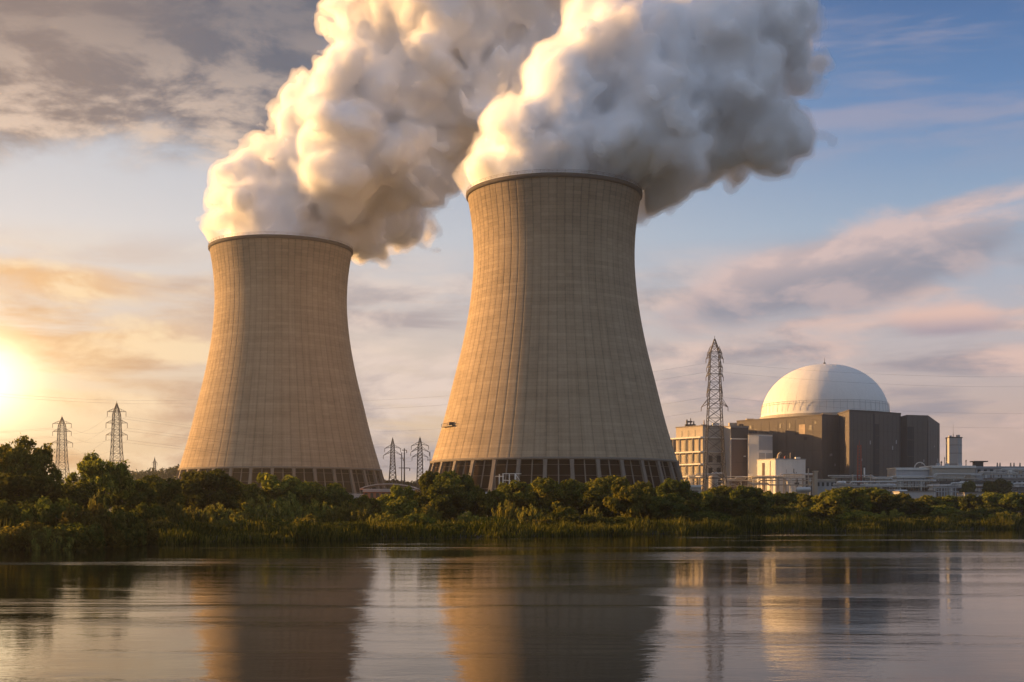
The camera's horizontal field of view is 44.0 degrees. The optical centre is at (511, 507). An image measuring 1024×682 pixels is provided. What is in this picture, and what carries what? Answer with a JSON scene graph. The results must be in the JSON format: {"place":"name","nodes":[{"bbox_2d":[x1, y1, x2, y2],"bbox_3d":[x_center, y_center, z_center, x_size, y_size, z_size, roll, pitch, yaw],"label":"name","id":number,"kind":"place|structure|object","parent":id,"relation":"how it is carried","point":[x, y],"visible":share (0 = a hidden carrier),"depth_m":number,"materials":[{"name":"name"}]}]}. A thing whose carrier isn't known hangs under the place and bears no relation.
{"place":"outdoors","nodes":[
{"label":"outdoors","id":0,"kind":"place"},
{"bbox_2d":[0,529,1023,681],"bbox_3d":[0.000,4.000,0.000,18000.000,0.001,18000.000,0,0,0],"label":"water","id":1,"kind":"structure","parent":0,"point":[934,605],"depth_m":49.75,"materials":[{"name":"black liquid"}]},
{"bbox_2d":[0,0,1023,483],"label":"sky","id":2,"kind":"structure","parent":0,"point":[893,245],"materials":[{"name":"blue"}]},
{"bbox_2d":[108,509,1020,541],"bbox_3d":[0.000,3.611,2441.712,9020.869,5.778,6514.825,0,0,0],"label":"ground","id":3,"kind":"structure","parent":0,"point":[587,532],"depth_m":193.80,"materials":[{"name":"soil"}]},
{"bbox_2d":[0,499,34,528],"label":"bush","id":4,"kind":"object","parent":3,"relation":"on","point":[9,510],"visible":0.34,"depth_m":130.03,"materials":[{"name":"green plant"}]},
{"bbox_2d":[0,521,64,549],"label":"bush","id":5,"kind":"object","parent":3,"relation":"on","point":[19,536],"visible":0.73,"depth_m":119.84,"materials":[{"name":"green plant"}]},
{"bbox_2d":[0,470,65,507],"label":"riverside tree","id":6,"kind":"object","parent":3,"relation":"on","point":[32,486],"visible":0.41,"depth_m":140.06,"materials":[{"name":"green plant"}]},
{"bbox_2d":[0,435,66,493],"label":"open crowned tree","id":7,"kind":"object","parent":3,"relation":"on","point":[18,458],"visible":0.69,"depth_m":148.73,"materials":[{"name":"green plant"}]},
{"bbox_2d":[15,496,82,527],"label":"bush","id":8,"kind":"object","parent":3,"relation":"on","point":[45,512],"visible":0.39,"depth_m":127.93,"materials":[{"name":"green plant"}]},
{"bbox_2d":[24,525,74,549],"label":"willow bush","id":9,"kind":"object","parent":3,"relation":"on","point":[56,545],"visible":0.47,"depth_m":120.20,"materials":[{"name":"green plant"}]},
{"bbox_2d":[51,417,72,482],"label":"lattice pylon","id":10,"kind":"object","parent":3,"relation":"on","point":[60,423],"visible":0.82,"depth_m":639.42,"materials":[{"name":"metal"}]},
{"bbox_2d":[52,522,106,548],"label":"bush","id":11,"kind":"object","parent":3,"relation":"on","point":[88,538],"visible":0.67,"depth_m":122.48,"materials":[{"name":"green plant"}]},
{"bbox_2d":[58,480,113,508],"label":"riverside tree","id":12,"kind":"object","parent":3,"relation":"on","point":[79,493],"visible":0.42,"depth_m":155.54,"materials":[{"name":"green plant"}]},
{"bbox_2d":[58,503,115,545],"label":"bush","id":13,"kind":"object","parent":3,"relation":"on","point":[96,513],"visible":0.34,"depth_m":127.45,"materials":[{"name":"green plant"}]},
{"bbox_2d":[60,450,137,499],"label":"open crowned tree","id":14,"kind":"object","parent":3,"relation":"on","point":[98,472],"visible":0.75,"depth_m":166.49,"materials":[{"name":"green plant"}]},
{"bbox_2d":[82,489,118,515],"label":"willow bush","id":15,"kind":"object","parent":3,"relation":"on","point":[92,502],"visible":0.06,"depth_m":133.18,"materials":[{"name":"green plant"}]},
{"bbox_2d":[106,401,127,509],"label":"lattice pylon","id":16,"kind":"object","parent":3,"relation":"on","point":[116,407],"visible":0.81,"depth_m":559.54,"materials":[{"name":"metal"}]},
{"bbox_2d":[58,464,179,508],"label":"distant wood","id":17,"kind":"object","parent":3,"relation":"on","point":[170,472],"visible":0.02,"depth_m":905.15,"materials":[{"name":"green plant"}]},
{"bbox_2d":[107,509,147,545],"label":"bush","id":18,"kind":"object","parent":3,"relation":"on","point":[129,525],"visible":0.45,"depth_m":133.15,"materials":[{"name":"green plant"}]},
{"bbox_2d":[108,479,156,513],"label":"riverside tree","id":19,"kind":"object","parent":3,"relation":"on","point":[146,493],"visible":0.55,"depth_m":176.42,"materials":[{"name":"green plant"}]},
{"bbox_2d":[130,502,166,525],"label":"bush","id":20,"kind":"object","parent":3,"relation":"on","point":[146,512],"visible":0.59,"depth_m":170.64,"materials":[{"name":"green plant"}]},
{"bbox_2d":[136,474,185,511],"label":"riverside tree","id":21,"kind":"object","parent":3,"relation":"on","point":[164,489],"visible":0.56,"depth_m":198.80,"materials":[{"name":"green plant"}]},
{"bbox_2d":[148,515,176,529],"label":"willow bush","id":22,"kind":"object","parent":3,"relation":"on","point":[159,521],"visible":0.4,"depth_m":157.31,"materials":[{"name":"green plant"}]},
{"bbox_2d":[157,499,186,526],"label":"willow bush","id":23,"kind":"object","parent":3,"relation":"on","point":[173,514],"visible":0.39,"depth_m":177.14,"materials":[{"name":"green plant"}]},
{"bbox_2d":[184,505,210,522],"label":"willow bush","id":24,"kind":"object","parent":3,"relation":"on","point":[204,518],"visible":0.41,"depth_m":183.67,"materials":[{"name":"green plant"}]},
{"bbox_2d":[177,468,242,511],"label":"riverside tree","id":25,"kind":"object","parent":3,"relation":"on","point":[222,488],"visible":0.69,"depth_m":208.88,"materials":[{"name":"green plant"}]},
{"bbox_2d":[198,502,242,523],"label":"willow bush","id":26,"kind":"object","parent":3,"relation":"on","point":[218,514],"visible":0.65,"depth_m":188.62,"materials":[{"name":"green plant"}]},
{"bbox_2d":[218,514,249,528],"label":"willow bush","id":27,"kind":"object","parent":3,"relation":"on","point":[233,520],"visible":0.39,"depth_m":167.23,"materials":[{"name":"green plant"}]},
{"bbox_2d":[232,481,260,518],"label":"riverside tree","id":28,"kind":"object","parent":3,"relation":"on","point":[248,491],"visible":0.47,"depth_m":230.63,"materials":[{"name":"green plant"}]},
{"bbox_2d":[243,495,282,521],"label":"willow bush","id":29,"kind":"object","parent":3,"relation":"on","point":[265,510],"visible":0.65,"depth_m":194.76,"materials":[{"name":"green plant"}]},
{"bbox_2d":[175,232,386,506],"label":"cooling tower","id":30,"kind":"structure","parent":3,"relation":"on","point":[280,364],"depth_m":685.17,"materials":[{"name":"concrete"}]},
{"bbox_2d":[211,0,575,258],"bbox_3d":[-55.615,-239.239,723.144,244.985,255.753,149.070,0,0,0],"label":"steam plume","id":31,"kind":"object","parent":30,"relation":"on","point":[381,120],"visible":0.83,"depth_m":697.63,"materials":[{"name":"white"}]},
{"bbox_2d":[253,472,311,509],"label":"riverside tree","id":32,"kind":"object","parent":3,"relation":"on","point":[288,488],"visible":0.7,"depth_m":232.89,"materials":[{"name":"green plant"}]},
{"bbox_2d":[278,497,310,521],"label":"willow bush","id":33,"kind":"object","parent":3,"relation":"on","point":[291,512],"visible":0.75,"depth_m":203.72,"materials":[{"name":"green plant"}]},
{"bbox_2d":[302,498,336,522],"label":"willow bush","id":34,"kind":"object","parent":3,"relation":"on","point":[315,510],"visible":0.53,"depth_m":206.53,"materials":[{"name":"green plant"}]},
{"bbox_2d":[303,481,345,511],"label":"riverside tree","id":35,"kind":"object","parent":3,"relation":"on","point":[319,492],"visible":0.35,"depth_m":237.91,"materials":[{"name":"green plant"}]},
{"bbox_2d":[322,488,357,509],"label":"riverside tree","id":36,"kind":"object","parent":3,"relation":"on","point":[336,497],"visible":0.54,"depth_m":230.44,"materials":[{"name":"green plant"}]},
{"bbox_2d":[325,499,360,522],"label":"willow bush","id":37,"kind":"object","parent":3,"relation":"on","point":[341,513],"visible":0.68,"depth_m":202.45,"materials":[{"name":"green plant"}]},
{"bbox_2d":[350,503,380,522],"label":"willow bush","id":38,"kind":"object","parent":3,"relation":"on","point":[364,513],"visible":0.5,"depth_m":197.00,"materials":[{"name":"green plant"}]},
{"bbox_2d":[354,495,380,514],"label":"bush","id":39,"kind":"object","parent":3,"relation":"on","point":[363,500],"visible":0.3,"depth_m":238.53,"materials":[{"name":"green plant"}]},
{"bbox_2d":[360,483,419,498],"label":"brick works","id":40,"kind":"structure","parent":3,"relation":"on","point":[374,493],"depth_m":469.94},
{"bbox_2d":[383,437,400,488],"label":"lattice pylon","id":41,"kind":"object","parent":3,"relation":"on","point":[393,460],"visible":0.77,"depth_m":758.93,"materials":[{"name":"metal"}]},
{"bbox_2d":[381,495,420,520],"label":"bush","id":42,"kind":"object","parent":3,"relation":"on","point":[401,507],"visible":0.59,"depth_m":197.64,"materials":[{"name":"green plant"}]},
{"bbox_2d":[389,484,414,500],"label":"riverside tree","id":43,"kind":"object","parent":3,"relation":"on","point":[397,491],"visible":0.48,"depth_m":236.91,"materials":[{"name":"green plant"}]},
{"bbox_2d":[396,513,436,525],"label":"bush","id":44,"kind":"object","parent":3,"relation":"on","point":[424,519],"visible":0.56,"depth_m":182.61,"materials":[{"name":"green plant"}]},
{"bbox_2d":[410,438,429,491],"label":"lattice pylon","id":45,"kind":"object","parent":3,"relation":"on","point":[417,454],"visible":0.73,"depth_m":739.27,"materials":[{"name":"metal"}]},
{"bbox_2d":[410,501,443,522],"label":"willow bush","id":46,"kind":"object","parent":3,"relation":"on","point":[430,512],"visible":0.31,"depth_m":195.31,"materials":[{"name":"green plant"}]},
{"bbox_2d":[414,470,440,509],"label":"riverside tree","id":47,"kind":"object","parent":3,"relation":"on","point":[425,480],"visible":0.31,"depth_m":242.47,"materials":[{"name":"green plant"}]},
{"bbox_2d":[416,482,471,519],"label":"riverside tree","id":48,"kind":"object","parent":3,"relation":"on","point":[449,500],"visible":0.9,"depth_m":229.90,"materials":[{"name":"green plant"}]},
{"bbox_2d":[432,469,476,518],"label":"riverside tree","id":49,"kind":"object","parent":3,"relation":"on","point":[453,479],"visible":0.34,"depth_m":239.26,"materials":[{"name":"green plant"}]},
{"bbox_2d":[476,489,505,517],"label":"riverside tree","id":50,"kind":"object","parent":3,"relation":"on","point":[488,501],"visible":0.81,"depth_m":236.64,"materials":[{"name":"green plant"}]},
{"bbox_2d":[491,500,520,521],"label":"willow bush","id":51,"kind":"object","parent":3,"relation":"on","point":[508,511],"visible":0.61,"depth_m":211.03,"materials":[{"name":"green plant"}]},
{"bbox_2d":[0,511,1023,543],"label":"reeds","id":52,"kind":"object","parent":3,"relation":"on","point":[255,531],"visible":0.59,"depth_m":180.67,"materials":[{"name":"green plant"}]},
{"bbox_2d":[497,480,537,513],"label":"riverside tree","id":53,"kind":"object","parent":3,"relation":"on","point":[515,492],"visible":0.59,"depth_m":247.40,"materials":[{"name":"green plant"}]},
{"bbox_2d":[517,504,542,522],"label":"willow bush","id":54,"kind":"object","parent":3,"relation":"on","point":[528,515],"visible":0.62,"depth_m":204.04,"materials":[{"name":"green plant"}]},
{"bbox_2d":[428,169,682,498],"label":"cooling tower","id":55,"kind":"structure","parent":3,"relation":"on","point":[554,379],"depth_m":547.79,"materials":[{"name":"concrete"}]},
{"bbox_2d":[466,0,813,212],"bbox_3d":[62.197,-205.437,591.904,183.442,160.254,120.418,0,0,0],"label":"steam plume","id":56,"kind":"object","parent":55,"relation":"on","point":[662,103],"visible":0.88,"depth_m":560.93,"materials":[{"name":"white"}]},
{"bbox_2d":[528,477,583,517],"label":"riverside tree","id":57,"kind":"object","parent":3,"relation":"on","point":[550,494],"visible":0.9,"depth_m":230.12,"materials":[{"name":"green plant"}]},
{"bbox_2d":[549,506,578,522],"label":"bush","id":58,"kind":"object","parent":3,"relation":"on","point":[564,511],"visible":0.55,"depth_m":211.23,"materials":[{"name":"green plant"}]},
{"bbox_2d":[561,514,596,525],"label":"bush","id":59,"kind":"object","parent":3,"relation":"on","point":[585,518],"visible":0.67,"depth_m":198.69,"materials":[{"name":"green plant"}]},
{"bbox_2d":[574,490,617,516],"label":"riverside tree","id":60,"kind":"object","parent":3,"relation":"on","point":[591,498],"visible":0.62,"depth_m":237.66,"materials":[{"name":"green plant"}]},
{"bbox_2d":[585,475,632,516],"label":"riverside tree","id":61,"kind":"object","parent":3,"relation":"on","point":[604,484],"visible":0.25,"depth_m":249.33,"materials":[{"name":"green plant"}]},
{"bbox_2d":[598,516,642,525],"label":"bush","id":62,"kind":"object","parent":3,"relation":"on","point":[612,520],"visible":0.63,"depth_m":200.35,"materials":[{"name":"green plant"}]},
{"bbox_2d":[602,484,650,518],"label":"riverside tree","id":63,"kind":"object","parent":3,"relation":"on","point":[629,501],"visible":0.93,"depth_m":213.72,"materials":[{"name":"green plant"}]},
{"bbox_2d":[632,480,658,496],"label":"riverside tree","id":64,"kind":"object","parent":3,"relation":"on","point":[645,487],"visible":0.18,"depth_m":242.42,"materials":[{"name":"green plant"}]},
{"bbox_2d":[641,493,690,522],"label":"riverside tree","id":65,"kind":"object","parent":3,"relation":"on","point":[668,506],"visible":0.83,"depth_m":215.11,"materials":[{"name":"green plant"}]},
{"bbox_2d":[656,478,702,500],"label":"riverside tree","id":66,"kind":"object","parent":3,"relation":"on","point":[676,487],"visible":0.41,"depth_m":236.57,"materials":[{"name":"green plant"}]},
{"bbox_2d":[670,418,723,491],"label":"frame building","id":67,"kind":"structure","parent":3,"relation":"on","point":[690,444],"depth_m":764.30,"materials":[{"name":"concrete"}]},
{"bbox_2d":[681,511,734,522],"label":"bush","id":68,"kind":"object","parent":3,"relation":"on","point":[699,516],"visible":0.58,"depth_m":215.69,"materials":[{"name":"green plant"}]},
{"bbox_2d":[701,336,727,490],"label":"lattice pylon","id":69,"kind":"object","parent":3,"relation":"on","point":[710,352],"visible":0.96,"depth_m":689.35,"materials":[{"name":"metal"}]},
{"bbox_2d":[703,485,732,499],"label":"riverside tree","id":70,"kind":"object","parent":3,"relation":"on","point":[722,491],"visible":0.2,"depth_m":268.31,"materials":[{"name":"green plant"}]},
{"bbox_2d":[705,496,746,517],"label":"riverside tree","id":71,"kind":"object","parent":3,"relation":"on","point":[723,505],"visible":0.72,"depth_m":234.13,"materials":[{"name":"green plant"}]},
{"bbox_2d":[723,423,748,488],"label":"turbine hall","id":72,"kind":"structure","parent":3,"relation":"on","point":[735,441],"depth_m":754.69,"materials":[{"name":"concrete"}]},
{"bbox_2d":[721,476,756,487],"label":"pipe rack","id":73,"kind":"object","parent":3,"relation":"on","point":[729,484],"visible":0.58,"depth_m":747.20,"materials":[{"name":"metal"}]},
{"bbox_2d":[729,485,774,516],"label":"riverside tree","id":74,"kind":"object","parent":3,"relation":"on","point":[752,499],"visible":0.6,"depth_m":248.37,"materials":[{"name":"green plant"}]},
{"bbox_2d":[747,431,772,486],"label":"annexe block","id":75,"kind":"structure","parent":3,"relation":"on","point":[759,445],"depth_m":748.21,"materials":[{"name":"concrete"}]},
{"bbox_2d":[760,504,790,516],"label":"bush","id":76,"kind":"object","parent":3,"relation":"on","point":[779,509],"visible":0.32,"depth_m":257.82,"materials":[{"name":"green plant"}]},
{"bbox_2d":[748,473,812,494],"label":"pipe rack","id":77,"kind":"object","parent":3,"relation":"on","point":[772,477],"visible":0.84,"depth_m":716.80,"materials":[{"name":"metal"}]},
{"bbox_2d":[775,491,805,507],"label":"riverside tree","id":78,"kind":"object","parent":3,"relation":"on","point":[786,499],"visible":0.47,"depth_m":282.69,"materials":[{"name":"green plant"}]},
{"bbox_2d":[786,503,814,517],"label":"willow bush","id":79,"kind":"object","parent":3,"relation":"on","point":[800,510],"visible":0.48,"depth_m":259.98,"materials":[{"name":"green plant"}]},
{"bbox_2d":[794,494,818,508],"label":"riverside tree","id":80,"kind":"object","parent":3,"relation":"on","point":[803,500],"visible":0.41,"depth_m":278.82,"materials":[{"name":"green plant"}]},
{"bbox_2d":[811,471,834,495],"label":"pump house","id":81,"kind":"structure","parent":3,"relation":"on","point":[819,486],"depth_m":559.94,"materials":[{"name":"concrete"}]},
{"bbox_2d":[736,358,939,495],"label":"reactor building","id":82,"kind":"structure","parent":3,"relation":"on","point":[822,446],"depth_m":751.43,"materials":[{"name":"beige concrete"}]},
{"bbox_2d":[811,486,872,517],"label":"riverside tree","id":83,"kind":"object","parent":3,"relation":"on","point":[833,502],"visible":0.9,"depth_m":253.69,"materials":[{"name":"green plant"}]},
{"bbox_2d":[834,510,883,521],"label":"bush","id":84,"kind":"object","parent":3,"relation":"on","point":[854,515],"visible":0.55,"depth_m":244.58,"materials":[{"name":"green plant"}]},
{"bbox_2d":[828,474,891,488],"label":"pipe rack","id":85,"kind":"object","parent":3,"relation":"on","point":[847,478],"visible":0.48,"depth_m":600.13,"materials":[{"name":"metal"}]},
{"bbox_2d":[832,481,896,491],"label":"pipe rack","id":86,"kind":"object","parent":3,"relation":"on","point":[865,485],"visible":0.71,"depth_m":545.91,"materials":[{"name":"metal"}]},
{"bbox_2d":[859,492,909,515],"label":"riverside tree","id":87,"kind":"object","parent":3,"relation":"on","point":[885,502],"visible":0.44,"depth_m":259.22,"materials":[{"name":"green plant"}]},
{"bbox_2d":[872,476,935,493],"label":"pipe rack","id":88,"kind":"object","parent":3,"relation":"on","point":[893,478],"visible":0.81,"depth_m":575.35,"materials":[{"name":"metal"}]},
{"bbox_2d":[887,462,929,493],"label":"terraced shed","id":89,"kind":"structure","parent":3,"relation":"on","point":[914,471],"depth_m":604.00,"materials":[{"name":"metal"}]},
{"bbox_2d":[893,499,934,514],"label":"riverside tree","id":90,"kind":"object","parent":3,"relation":"on","point":[917,507],"visible":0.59,"depth_m":265.94,"materials":[{"name":"green plant"}]},
{"bbox_2d":[893,491,935,498],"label":"pale wall shed","id":91,"kind":"structure","parent":3,"relation":"on","point":[916,494],"depth_m":470.00,"materials":[{"name":"metal"}]},
{"bbox_2d":[915,494,947,506],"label":"riverside tree","id":92,"kind":"object","parent":3,"relation":"on","point":[932,501],"visible":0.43,"depth_m":296.24,"materials":[{"name":"green plant"}]},
{"bbox_2d":[927,504,962,515],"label":"bush","id":93,"kind":"object","parent":3,"relation":"on","point":[939,509],"visible":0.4,"depth_m":281.83,"materials":[{"name":"green plant"}]},
{"bbox_2d":[919,463,975,488],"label":"long warehouse","id":94,"kind":"structure","parent":3,"relation":"on","point":[947,468],"depth_m":600.00,"materials":[{"name":"metal"}]},
{"bbox_2d":[927,481,967,496],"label":"pipe rack","id":95,"kind":"object","parent":3,"relation":"on","point":[958,487],"visible":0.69,"depth_m":530.94,"materials":[{"name":"metal"}]},
{"bbox_2d":[945,434,962,465],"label":"storage tower","id":96,"kind":"structure","parent":3,"relation":"on","point":[953,451],"depth_m":699.59,"materials":[{"name":"metal"}]},
{"bbox_2d":[926,473,982,488],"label":"pipe rack","id":97,"kind":"object","parent":3,"relation":"on","point":[967,476],"visible":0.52,"depth_m":586.79,"materials":[{"name":"metal"}]},
{"bbox_2d":[936,510,983,520],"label":"bush","id":98,"kind":"object","parent":3,"relation":"on","point":[967,514],"visible":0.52,"depth_m":259.91,"materials":[{"name":"green plant"}]},
{"bbox_2d":[931,481,994,496],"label":"store","id":99,"kind":"structure","parent":3,"relation":"on","point":[950,482],"depth_m":560.00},
{"bbox_2d":[953,493,996,511],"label":"riverside tree","id":100,"kind":"object","parent":3,"relation":"on","point":[970,502],"visible":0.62,"depth_m":290.36,"materials":[{"name":"green plant"}]},
{"bbox_2d":[971,507,1011,516],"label":"bush","id":101,"kind":"object","parent":3,"relation":"on","point":[987,511],"visible":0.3,"depth_m":276.60,"materials":[{"name":"green plant"}]},
{"bbox_2d":[970,461,1023,479],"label":"grey warehouse","id":102,"kind":"structure","parent":3,"relation":"on","point":[979,466],"depth_m":612.00,"materials":[{"name":"metal"}]},
{"bbox_2d":[981,478,1013,493],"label":"riverside tree","id":103,"kind":"object","parent":3,"relation":"on","point":[1001,486],"visible":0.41,"depth_m":515.95,"materials":[{"name":"green plant"}]},
{"bbox_2d":[979,491,1020,513],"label":"riverside tree","id":104,"kind":"object","parent":3,"relation":"on","point":[1003,499],"visible":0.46,"depth_m":286.98,"materials":[{"name":"green plant"}]},
{"bbox_2d":[978,468,1023,480],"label":"pipe rack","id":105,"kind":"object","parent":3,"relation":"on","point":[1010,472],"visible":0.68,"depth_m":590.91,"materials":[{"name":"metal"}]},
{"bbox_2d":[1000,492,1023,516],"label":"riverside tree","id":106,"kind":"object","parent":3,"relation":"on","point":[1014,506],"visible":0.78,"depth_m":284.87,"materials":[{"name":"green plant"}]},
{"bbox_2d":[757,452,805,493],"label":"plant house","id":107,"kind":"structure","parent":0,"point":[777,466],"depth_m":730.29,"materials":[{"name":"beige concrete"}]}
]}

